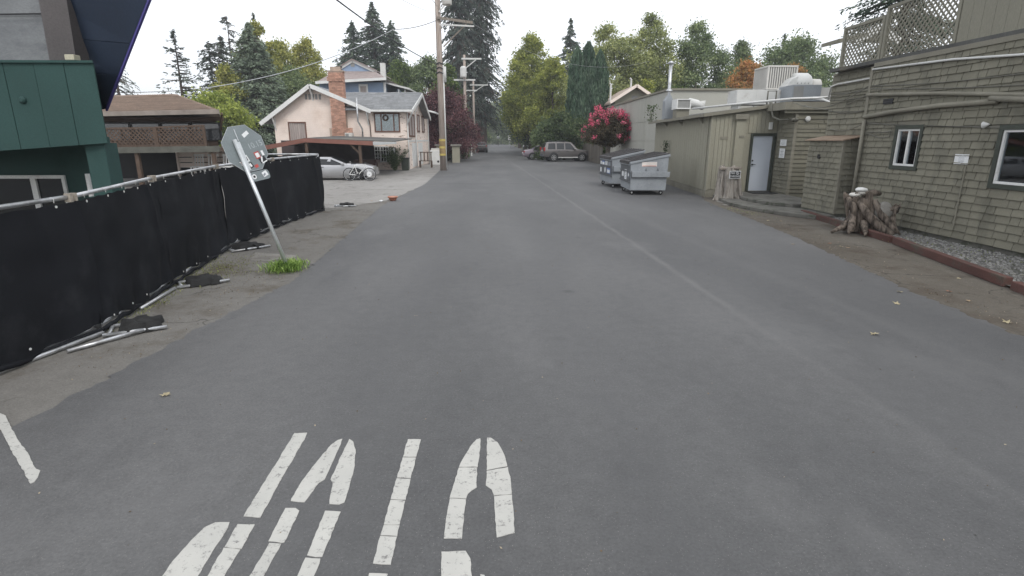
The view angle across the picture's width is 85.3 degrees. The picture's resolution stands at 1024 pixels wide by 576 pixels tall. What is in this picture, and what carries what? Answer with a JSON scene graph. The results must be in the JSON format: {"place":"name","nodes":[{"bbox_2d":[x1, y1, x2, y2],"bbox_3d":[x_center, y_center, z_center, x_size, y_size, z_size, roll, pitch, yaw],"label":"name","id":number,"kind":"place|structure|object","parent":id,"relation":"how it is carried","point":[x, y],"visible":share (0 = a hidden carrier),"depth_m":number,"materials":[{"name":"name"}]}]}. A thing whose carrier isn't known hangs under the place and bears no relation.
{"place":"outdoors","nodes":[
{"label":"outdoors","id":0,"kind":"place"},
{"bbox_2d":[0,0,151,213],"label":"green building","id":1,"kind":"structure","parent":0,"point":[63,63],"depth_m":8.49,"materials":[{"name":"paint"}]},
{"bbox_2d":[0,175,68,213],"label":"window","id":2,"kind":"structure","parent":1,"relation":"in","point":[13,188],"depth_m":10.36,"materials":[{"name":"white paint"}]},
{"bbox_2d":[0,160,451,430],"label":"pavement","id":3,"kind":"structure","parent":0,"point":[29,390],"depth_m":7.14,"materials":[{"name":"grey concrete"}]},
{"bbox_2d":[0,331,103,372],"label":"loose pole","id":4,"kind":"object","parent":3,"relation":"on","point":[65,346],"visible":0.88,"depth_m":5.87,"materials":[{"name":"metal"}]},
{"bbox_2d":[0,193,104,371],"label":"screened fence","id":5,"kind":"object","parent":3,"relation":"on","point":[50,298],"visible":1,"depth_m":5.64,"materials":[{"name":"fabric"}]},
{"bbox_2d":[66,328,144,352],"bbox_3d":[-4.419,0.567,6.068,0.046,0.051,0.747,9,17,30],"label":"loose pole","id":6,"kind":"object","parent":3,"relation":"on","point":[94,343],"visible":1,"depth_m":6.03,"materials":[{"name":"metal"}]},
{"bbox_2d":[76,175,175,330],"bbox_3d":[-4.915,-0.559,7.199,0.152,1.641,2.195,-3,15,-12],"label":"screened fence","id":7,"kind":"object","parent":3,"relation":"on","point":[127,233],"visible":0.94,"depth_m":7.01,"materials":[{"name":"fabric"}]},
{"bbox_2d":[114,70,139,94],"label":"conifer tree","id":8,"kind":"object","parent":3,"relation":"on","point":[122,80],"visible":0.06,"depth_m":48.47,"materials":[{"name":"green plant"}]},
{"bbox_2d":[102,314,166,336],"bbox_3d":[-4.394,0.414,6.498,0.620,0.124,0.428,-8,17,-28],"label":"ballast stand","id":9,"kind":"object","parent":3,"relation":"on","point":[146,323],"visible":0.98,"depth_m":6.42,"materials":[{"name":"metal"}]},
{"bbox_2d":[156,29,207,98],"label":"conifer tree","id":10,"kind":"object","parent":3,"relation":"on","point":[178,56],"visible":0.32,"depth_m":53.55,"materials":[{"name":"green plant"}]},
{"bbox_2d":[154,164,230,283],"bbox_3d":[-5.418,-1.223,9.620,0.161,1.677,3.068,-3,15,-11],"label":"screened fence","id":11,"kind":"object","parent":3,"relation":"on","point":[193,214],"visible":0.99,"depth_m":9.27,"materials":[{"name":"fabric"}]},
{"bbox_2d":[108,252,294,330],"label":"pavement weeds","id":12,"kind":"object","parent":3,"relation":"on","point":[200,286],"visible":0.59,"depth_m":9.21,"materials":[{"name":"green plant"}]},
{"bbox_2d":[176,273,229,288],"bbox_3d":[-4.795,-0.141,8.571,0.720,0.127,0.501,-12,19,-38],"label":"ballast stand","id":13,"kind":"object","parent":3,"relation":"on","point":[200,280],"visible":0.98,"depth_m":8.48,"materials":[{"name":"metal"}]},
{"bbox_2d":[193,41,226,95],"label":"conifer tree","id":14,"kind":"object","parent":3,"relation":"on","point":[211,54],"visible":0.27,"depth_m":64.39,"materials":[{"name":"green plant"}]},
{"bbox_2d":[209,35,234,80],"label":"conifer tree","id":15,"kind":"object","parent":3,"relation":"on","point":[221,44],"visible":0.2,"depth_m":66.05,"materials":[{"name":"green plant"}]},
{"bbox_2d":[210,62,249,113],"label":"broadleaf tree","id":16,"kind":"object","parent":3,"relation":"on","point":[223,74],"visible":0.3,"depth_m":53.55,"materials":[{"name":"green plant"}]},
{"bbox_2d":[228,241,270,252],"bbox_3d":[-5.406,-0.866,11.295,0.481,0.124,0.800,12,19,37],"label":"ballast stand","id":17,"kind":"object","parent":3,"relation":"on","point":[244,246],"visible":0.97,"depth_m":11.19,"materials":[{"name":"metal"}]},
{"bbox_2d":[218,157,282,246],"bbox_3d":[-5.816,-2.016,12.523,0.135,1.711,3.177,-1,15,-4],"label":"screened fence","id":18,"kind":"object","parent":3,"relation":"on","point":[245,219],"visible":0.8,"depth_m":12.15,"materials":[{"name":"fabric"}]},
{"bbox_2d":[221,125,286,262],"bbox_3d":[-4.222,-1.495,9.415,0.853,2.449,0.646,0,15,-1],"label":"stop sign","id":19,"kind":"object","parent":3,"relation":"on","point":[244,148],"visible":0.98,"depth_m":9.23,"materials":[{"name":"metal"}]},
{"bbox_2d":[233,19,290,76],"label":"broadleaf tree","id":20,"kind":"object","parent":3,"relation":"on","point":[258,31],"visible":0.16,"depth_m":60.12,"materials":[{"name":"green plant"}]},
{"bbox_2d":[251,252,295,260],"bbox_3d":[-4.577,-0.577,10.469,1.200,0.001,0.642,4,16,16],"label":"concrete patch","id":21,"kind":"object","parent":3,"relation":"on","point":[263,256],"visible":0.86,"depth_m":10.54,"materials":[{"name":"grey concrete"}]},
{"bbox_2d":[245,58,319,149],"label":"broadleaf tree","id":22,"kind":"object","parent":3,"relation":"on","point":[294,83],"visible":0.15,"depth_m":60.29,"materials":[{"name":"green plant"}]},
{"bbox_2d":[257,256,310,273],"bbox_3d":[-3.867,-0.415,9.467,0.968,0.200,1.017,0,15,-1],"label":"grass tuft","id":23,"kind":"object","parent":3,"relation":"on","point":[294,264],"visible":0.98,"depth_m":9.35,"materials":[{"name":"green plant"}]},
{"bbox_2d":[268,36,303,102],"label":"broadleaf tree","id":24,"kind":"object","parent":3,"relation":"on","point":[279,47],"visible":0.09,"depth_m":65.67,"materials":[{"name":"green plant"}]},
{"bbox_2d":[266,153,320,162],"bbox_3d":[-7.117,-3.300,17.299,2.441,1.737,0.128,0,15,2],"label":"screened fence","id":25,"kind":"object","parent":3,"relation":"on","point":[289,154],"visible":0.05,"depth_m":17.04,"materials":[{"name":"metal"}]},
{"bbox_2d":[274,154,324,225],"bbox_3d":[-5.888,-2.829,15.568,0.130,1.741,3.289,0,15,1],"label":"screened fence","id":26,"kind":"object","parent":3,"relation":"on","point":[301,184],"visible":0.98,"depth_m":15.44,"materials":[{"name":"fabric"}]},
{"bbox_2d":[286,32,327,97],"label":"broadleaf tree","id":27,"kind":"object","parent":3,"relation":"on","point":[303,50],"visible":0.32,"depth_m":67.66,"materials":[{"name":"green plant"}]},
{"bbox_2d":[123,164,439,207],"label":"parking lot","id":28,"kind":"structure","parent":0,"point":[383,185],"depth_m":26.90,"materials":[{"name":"grey concrete"}]},
{"bbox_2d":[102,94,227,184],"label":"brown deck house","id":29,"kind":"structure","parent":28,"relation":"on","point":[151,134],"depth_m":26.41,"materials":[{"name":"brown wood"}]},
{"bbox_2d":[104,122,132,140],"bbox_3d":[-18.958,-7.506,26.677,1.380,0.850,0.115,0,15,-1],"label":"window","id":30,"kind":"structure","parent":29,"relation":"in","point":[107,124],"depth_m":26.56,"materials":[{"name":"black glass"}]},
{"bbox_2d":[130,122,162,140],"bbox_3d":[-17.539,-7.515,26.708,1.380,0.850,0.115,0,15,-1],"label":"window","id":31,"kind":"structure","parent":29,"relation":"in","point":[133,124],"depth_m":26.59,"materials":[{"name":"black glass"}]},
{"bbox_2d":[160,122,191,140],"bbox_3d":[-16.119,-7.523,26.740,1.380,0.850,0.115,0,15,-1],"label":"window","id":32,"kind":"structure","parent":29,"relation":"in","point":[162,123],"depth_m":26.65,"materials":[{"name":"black glass"}]},
{"bbox_2d":[191,122,222,140],"bbox_3d":[-14.699,-7.532,26.772,1.380,0.850,0.115,0,15,-1],"label":"window","id":33,"kind":"structure","parent":29,"relation":"in","point":[213,133],"depth_m":26.72,"materials":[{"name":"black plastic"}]},
{"bbox_2d":[175,145,225,176],"bbox_3d":[-16.142,-6.479,28.936,2.500,1.900,0.130,0,15,-1],"label":"board fence","id":34,"kind":"object","parent":28,"relation":"on","point":[179,160],"visible":0.45,"depth_m":28.86,"materials":[{"name":"brown wood"}]},
{"bbox_2d":[182,84,262,166],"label":"broadleaf tree","id":35,"kind":"object","parent":28,"relation":"on","point":[230,110],"visible":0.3,"depth_m":44.41,"materials":[{"name":"green plant"}]},
{"bbox_2d":[265,136,411,162],"bbox_3d":[-11.636,-8.731,36.368,9.469,2.419,7.500,0,15,-1],"label":"carport","id":36,"kind":"object","parent":28,"relation":"on","point":[351,149],"visible":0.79,"depth_m":39.66,"materials":[{"name":"paint"}]},
{"bbox_2d":[259,65,437,169],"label":"peach house","id":37,"kind":"structure","parent":28,"relation":"on","point":[311,110],"depth_m":40.04,"materials":[{"name":"paint"}]},
{"bbox_2d":[288,122,306,139],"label":"window","id":38,"kind":"structure","parent":37,"relation":"in","point":[297,130],"depth_m":40.06,"materials":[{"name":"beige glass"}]},
{"bbox_2d":[374,146,389,161],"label":"window","id":39,"kind":"structure","parent":37,"relation":"in","point":[382,149],"depth_m":40.61,"materials":[{"name":"white paint"}]},
{"bbox_2d":[374,113,399,131],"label":"window","id":40,"kind":"structure","parent":37,"relation":"in","point":[392,124],"depth_m":40.12,"materials":[{"name":"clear glass"}]},
{"bbox_2d":[320,157,378,179],"bbox_3d":[-10.090,-6.670,31.003,5.042,1.247,1.990,-1,15,-4],"label":"silver coupe","id":41,"kind":"object","parent":28,"relation":"on","point":[333,166],"visible":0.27,"depth_m":30.27,"materials":[{"name":"paint"}]},
{"bbox_2d":[343,162,375,180],"bbox_3d":[-8.177,-6.238,29.767,1.758,0.994,0.572,0,15,-1],"label":"bicycle","id":42,"kind":"object","parent":28,"relation":"on","point":[369,174],"visible":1,"depth_m":29.77,"materials":[{"name":"white metal"}]},
{"bbox_2d":[376,145,408,170],"bbox_3d":[-8.488,-9.304,39.785,2.506,1.917,2.041,0,15,-1],"label":"oleander bush","id":43,"kind":"object","parent":28,"relation":"on","point":[393,160],"visible":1,"depth_m":39.48,"materials":[{"name":"green plant"}]},
{"bbox_2d":[203,29,393,88],"bbox_3d":[-11.697,-13.558,32.336,0.040,4.584,12.825,11,19,36],"label":"overhead wire","id":44,"kind":"object","parent":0,"point":[296,68],"visible":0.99,"depth_m":31.76,"materials":[{"name":"metal"}]},
{"bbox_2d":[315,59,415,91],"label":"blue house","id":45,"kind":"structure","parent":0,"point":[359,77],"depth_m":58.38,"materials":[{"name":"paint"}]},
{"bbox_2d":[0,143,1023,575],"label":"road","id":46,"kind":"structure","parent":0,"point":[820,429],"depth_m":4.52,"materials":[{"name":"grey asphalt"}]},
{"bbox_2d":[0,413,39,483],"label":"stop line","id":47,"kind":"object","parent":46,"relation":"on","point":[22,456],"visible":1,"depth_m":3.93,"materials":[{"name":"paint"}]},
{"bbox_2d":[163,433,514,575],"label":"road lettering","id":48,"kind":"object","parent":46,"relation":"on","point":[192,557],"visible":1,"depth_m":3.28,"materials":[{"name":"paint"}]},
{"bbox_2d":[435,0,473,170],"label":"utility pole","id":49,"kind":"object","parent":46,"relation":"on","point":[441,73],"visible":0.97,"depth_m":38.24,"materials":[{"name":"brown wood"}]},
{"bbox_2d":[450,144,460,162],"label":"gate pier","id":50,"kind":"structure","parent":46,"relation":"on","point":[455,153],"depth_m":53.17,"materials":[{"name":"paint"}]},
{"bbox_2d":[454,55,480,158],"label":"utility pole","id":51,"kind":"object","parent":46,"relation":"on","point":[463,74],"visible":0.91,"depth_m":61.50,"materials":[{"name":"grey wood"}]},
{"bbox_2d":[466,0,507,151],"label":"redwood tree","id":52,"kind":"object","parent":46,"relation":"on","point":[483,53],"visible":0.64,"depth_m":94.11,"materials":[{"name":"green plant"}]},
{"bbox_2d":[38,199,1016,551],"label":"litter","id":53,"kind":"object","parent":46,"relation":"on","point":[414,315],"visible":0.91,"depth_m":8.00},
{"bbox_2d":[494,30,561,148],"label":"sycamore tree","id":54,"kind":"object","parent":46,"relation":"on","point":[524,65],"visible":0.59,"depth_m":77.15,"materials":[{"name":"green plant"}]},
{"bbox_2d":[540,141,587,161],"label":"parked suv","id":55,"kind":"object","parent":46,"relation":"on","point":[552,151],"visible":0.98,"depth_m":55.75,"materials":[{"name":"paint"}]},
{"bbox_2d":[564,45,586,159],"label":"cypress tree","id":56,"kind":"object","parent":46,"relation":"on","point":[575,102],"visible":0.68,"depth_m":59.06,"materials":[{"name":"green plant"}]},
{"bbox_2d":[582,143,603,163],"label":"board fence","id":57,"kind":"object","parent":46,"relation":"on","point":[595,151],"visible":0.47,"depth_m":53.07,"materials":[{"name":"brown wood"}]},
{"bbox_2d":[576,105,630,152],"bbox_3d":[6.759,-11.050,40.724,4.073,4.657,4.656,0,15,-1],"label":"crape myrtle","id":58,"kind":"object","parent":46,"relation":"on","point":[610,130],"visible":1,"depth_m":39.72,"materials":[{"name":"pink plant"}]},
{"bbox_2d":[599,148,645,187],"bbox_3d":[5.175,-5.753,26.469,1.584,1.742,2.867,-1,15,-3],"label":"dumpster","id":59,"kind":"object","parent":46,"relation":"on","point":[610,167],"visible":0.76,"depth_m":25.40,"materials":[{"name":"grey paint"}]},
{"bbox_2d":[620,151,670,194],"bbox_3d":[5.431,-4.790,23.024,1.631,1.655,2.350,0,15,1],"label":"dumpster","id":60,"kind":"object","parent":46,"relation":"on","point":[647,171],"visible":1,"depth_m":22.03,"materials":[{"name":"grey paint"}]},
{"bbox_2d":[115,0,958,114],"label":"sky","id":61,"kind":"structure","parent":0,"point":[195,23],"materials":[{"name":"white"}]},
{"bbox_2d":[702,196,1023,335],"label":"verge","id":62,"kind":"structure","parent":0,"point":[991,299],"depth_m":9.34,"materials":[{"name":"grey concrete"}]},
{"bbox_2d":[713,195,833,218],"bbox_3d":[8.658,-2.750,18.394,2.730,0.110,6.247,0,15,-1],"label":"entrance step","id":63,"kind":"object","parent":62,"relation":"on","point":[773,209],"visible":0.59,"depth_m":16.97,"materials":[{"name":"concrete"}]},
{"bbox_2d":[712,164,742,199],"bbox_3d":[7.819,-3.776,20.055,1.056,1.321,0.924,0,15,-1],"label":"tree stump","id":64,"kind":"object","parent":63,"relation":"on","point":[727,187],"visible":0.91,"depth_m":19.83,"materials":[{"name":"wood"}]},
{"bbox_2d":[739,192,801,206],"bbox_3d":[8.986,-3.105,19.316,1.970,0.100,4.299,0,15,-1],"label":"entrance step","id":65,"kind":"object","parent":63,"relation":"on","point":[778,199],"visible":0.52,"depth_m":18.64,"materials":[{"name":"concrete"}]},
{"bbox_2d":[801,210,894,242],"bbox_3d":[8.374,-1.636,14.181,0.130,0.150,4.684,1,15,5],"label":"curb timber","id":66,"kind":"object","parent":62,"relation":"on","point":[881,236],"visible":0.59,"depth_m":13.03,"materials":[{"name":"red paint"}]},
{"bbox_2d":[831,217,1023,285],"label":"gravel bed","id":67,"kind":"object","parent":62,"relation":"on","point":[966,259],"visible":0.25,"depth_m":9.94,"materials":[{"name":"gravel"}]},
{"bbox_2d":[831,189,901,236],"bbox_3d":[8.354,-1.756,12.928,1.267,1.032,1.252,-14,20,-42],"label":"gnarled stump","id":68,"kind":"object","parent":67,"relation":"on","point":[860,215],"visible":0.9,"depth_m":12.90,"materials":[{"name":"brown wood"}]},
{"bbox_2d":[874,201,892,218],"bbox_3d":[8.610,-1.758,12.908,0.380,0.509,0.341,0,15,-1],"label":"round stone","id":69,"kind":"object","parent":68,"relation":"on","point":[886,207],"visible":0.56,"depth_m":12.76,"materials":[{"name":"stone"}]},
{"bbox_2d":[892,237,1012,286],"bbox_3d":[7.783,-0.546,10.057,0.130,0.150,3.635,3,15,11],"label":"curb timber","id":70,"kind":"object","parent":62,"relation":"on","point":[992,276],"visible":0.89,"depth_m":9.52,"materials":[{"name":"red paint"}]},
{"bbox_2d":[1010,281,1023,294],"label":"curb timber","id":71,"kind":"object","parent":62,"relation":"on","point":[1017,286],"visible":1,"depth_m":8.06,"materials":[{"name":"red paint"}]},
{"label":"ground","id":72,"kind":"structure","parent":0,"visible":0},
{"bbox_2d":[219,16,239,65],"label":"conifer tree","id":73,"kind":"object","parent":72,"relation":"on","point":[227,23],"visible":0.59,"depth_m":73.03,"materials":[{"name":"green plant"}]},
{"bbox_2d":[229,21,289,155],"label":"conifer tree","id":74,"kind":"object","parent":72,"relation":"on","point":[259,91],"visible":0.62,"depth_m":55.01,"materials":[{"name":"green plant"}]},
{"bbox_2d":[332,20,376,68],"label":"conifer tree","id":75,"kind":"object","parent":72,"relation":"on","point":[353,40],"visible":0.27,"depth_m":96.22,"materials":[{"name":"green plant"}]},
{"bbox_2d":[356,2,388,72],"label":"conifer tree","id":76,"kind":"object","parent":72,"relation":"on","point":[373,15],"visible":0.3,"depth_m":98.48,"materials":[{"name":"green plant"}]},
{"bbox_2d":[377,20,408,79],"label":"conifer tree","id":77,"kind":"object","parent":72,"relation":"on","point":[393,47],"visible":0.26,"depth_m":97.29,"materials":[{"name":"green plant"}]},
{"bbox_2d":[377,56,427,94],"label":"broadleaf tree","id":78,"kind":"object","parent":72,"relation":"on","point":[399,72],"visible":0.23,"depth_m":79.17,"materials":[{"name":"green plant"}]},
{"bbox_2d":[405,53,455,96],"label":"broadleaf tree","id":79,"kind":"object","parent":72,"relation":"on","point":[424,71],"visible":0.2,"depth_m":77.22,"materials":[{"name":"green plant"}]},
{"bbox_2d":[429,62,468,131],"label":"broadleaf tree","id":80,"kind":"object","parent":72,"relation":"on","point":[450,73],"visible":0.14,"depth_m":74.25,"materials":[{"name":"green plant"}]},
{"bbox_2d":[423,82,485,160],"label":"plum tree","id":81,"kind":"object","parent":72,"relation":"on","point":[461,133],"visible":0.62,"depth_m":55.79,"materials":[{"name":"purple plant"}]},
{"bbox_2d":[440,0,486,135],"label":"redwood tree","id":82,"kind":"object","parent":72,"relation":"on","point":[462,40],"visible":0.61,"depth_m":90.02,"materials":[{"name":"green plant"}]},
{"bbox_2d":[487,102,511,144],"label":"avenue tree","id":83,"kind":"object","parent":72,"relation":"on","point":[500,141],"visible":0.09,"depth_m":251.52,"materials":[{"name":"green plant"}]},
{"bbox_2d":[520,55,567,131],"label":"sycamore tree","id":84,"kind":"object","parent":72,"relation":"on","point":[549,78],"visible":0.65,"depth_m":72.73,"materials":[{"name":"green plant"}]},
{"bbox_2d":[529,108,592,159],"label":"shrub","id":85,"kind":"object","parent":72,"relation":"on","point":[558,127],"visible":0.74,"depth_m":59.37,"materials":[{"name":"green plant"}]},
{"bbox_2d":[558,18,580,73],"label":"conifer tree","id":86,"kind":"object","parent":72,"relation":"on","point":[569,42],"visible":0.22,"depth_m":97.08,"materials":[{"name":"green plant"}]},
{"bbox_2d":[578,41,595,141],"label":"cypress tree","id":87,"kind":"object","parent":72,"relation":"on","point":[589,51],"visible":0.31,"depth_m":59.50,"materials":[{"name":"green plant"}]},
{"bbox_2d":[587,49,609,130],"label":"cypress tree","id":88,"kind":"object","parent":72,"relation":"on","point":[600,86],"visible":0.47,"depth_m":59.48,"materials":[{"name":"green plant"}]},
{"bbox_2d":[550,20,658,114],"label":"sycamore tree","id":89,"kind":"object","parent":72,"relation":"on","point":[614,48],"visible":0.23,"depth_m":66.23,"materials":[{"name":"green plant"}]},
{"bbox_2d":[604,77,650,105],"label":"gabled house","id":90,"kind":"structure","parent":72,"relation":"on","point":[633,92],"depth_m":57.14,"materials":[{"name":"paint"}]},
{"bbox_2d":[611,11,688,92],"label":"sycamore tree","id":91,"kind":"object","parent":72,"relation":"on","point":[657,57],"visible":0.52,"depth_m":65.90,"materials":[{"name":"green plant"}]},
{"bbox_2d":[607,88,777,178],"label":"panelled hall","id":92,"kind":"structure","parent":72,"relation":"on","point":[642,132],"depth_m":33.70,"materials":[{"name":"paint"}]},
{"bbox_2d":[660,17,738,87],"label":"sycamore tree","id":93,"kind":"object","parent":72,"relation":"on","point":[702,47],"visible":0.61,"depth_m":65.78,"materials":[{"name":"green plant"}]},
{"bbox_2d":[722,36,755,87],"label":"broadleaf tree","id":94,"kind":"object","parent":72,"relation":"on","point":[742,46],"visible":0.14,"depth_m":70.82,"materials":[{"name":"green plant"}]},
{"bbox_2d":[722,56,762,87],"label":"broadleaf tree","id":95,"kind":"object","parent":72,"relation":"on","point":[747,67],"visible":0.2,"depth_m":54.37,"materials":[{"name":"orange plant"}]},
{"bbox_2d":[754,28,846,87],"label":"broadleaf tree","id":96,"kind":"object","parent":72,"relation":"on","point":[798,48],"visible":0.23,"depth_m":71.46,"materials":[{"name":"green plant"}]},
{"bbox_2d":[801,135,859,217],"bbox_3d":[9.163,-3.236,16.066,0.640,2.270,1.920,0,15,-1],"label":"utility closet","id":97,"kind":"object","parent":72,"relation":"on","point":[830,170],"visible":0.89,"depth_m":15.64,"materials":[{"name":"paint"}]},
{"bbox_2d":[648,0,1023,257],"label":"shingled building","id":98,"kind":"structure","parent":72,"relation":"on","point":[916,120],"depth_m":12.78,"materials":[{"name":"wood"}]},
{"bbox_2d":[662,61,673,118],"bbox_3d":[7.739,-9.724,27.407,0.420,2.760,0.400,0,15,-1],"label":"flue pipe","id":99,"kind":"object","parent":98,"relation":"on","point":[667,112],"visible":0.96,"depth_m":27.38,"materials":[{"name":"metal"}]},
{"bbox_2d":[671,98,704,117],"bbox_3d":[8.541,-8.636,26.785,1.481,0.976,0.800,0,15,-1],"label":"roof exhaust fan","id":100,"kind":"object","parent":98,"relation":"on","point":[681,107],"visible":0.84,"depth_m":26.50,"materials":[{"name":"white paint"}]},
{"bbox_2d":[727,90,780,109],"bbox_3d":[10.955,-8.234,24.458,2.600,0.840,1.015,0,15,-1],"label":"roof duct","id":101,"kind":"object","parent":98,"relation":"on","point":[737,96],"visible":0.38,"depth_m":23.95,"materials":[{"name":"metal"}]},
{"bbox_2d":[748,136,772,190],"bbox_3d":[9.469,-4.742,21.205,0.740,2.030,0.110,0,15,-1],"label":"door","id":102,"kind":"structure","parent":98,"relation":"in","point":[761,150],"depth_m":21.21,"materials":[{"name":"paint"}]},
{"bbox_2d":[752,65,798,106],"bbox_3d":[12.050,-9.118,25.602,1.350,1.960,1.400,0,15,-1],"label":"roof air conditioner","id":103,"kind":"object","parent":98,"relation":"on","point":[771,77],"visible":0.66,"depth_m":24.87,"materials":[{"name":"metal"}]},
{"bbox_2d":[777,73,821,89],"bbox_3d":[12.774,-8.752,24.857,2.039,1.636,1.079,0,15,-1],"label":"roof blower","id":104,"kind":"object","parent":98,"relation":"on","point":[800,79],"visible":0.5,"depth_m":24.35,"materials":[{"name":"metal"}]},
{"bbox_2d":[779,85,831,101],"bbox_3d":[12.526,-8.069,23.608,1.900,0.960,1.215,0,15,-1],"label":"roof cooling unit","id":105,"kind":"object","parent":98,"relation":"on","point":[791,91],"visible":0.57,"depth_m":23.02,"materials":[{"name":"grey paint"}]},
{"bbox_2d":[888,125,924,170],"bbox_3d":[9.287,-3.301,13.070,0.085,1.020,0.920,0,15,-1],"label":"window","id":106,"kind":"structure","parent":98,"relation":"in","point":[907,142],"depth_m":13.09,"materials":[{"name":"white paint"}]},
{"bbox_2d":[986,124,1023,190],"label":"window","id":107,"kind":"structure","parent":98,"relation":"in","point":[1007,166],"depth_m":10.48,"materials":[{"name":"white paint"}]},
{"bbox_2d":[834,0,954,62],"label":"conifer tree","id":108,"kind":"object","parent":72,"relation":"on","point":[884,4],"visible":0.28,"depth_m":20.15,"materials":[{"name":"green plant"}]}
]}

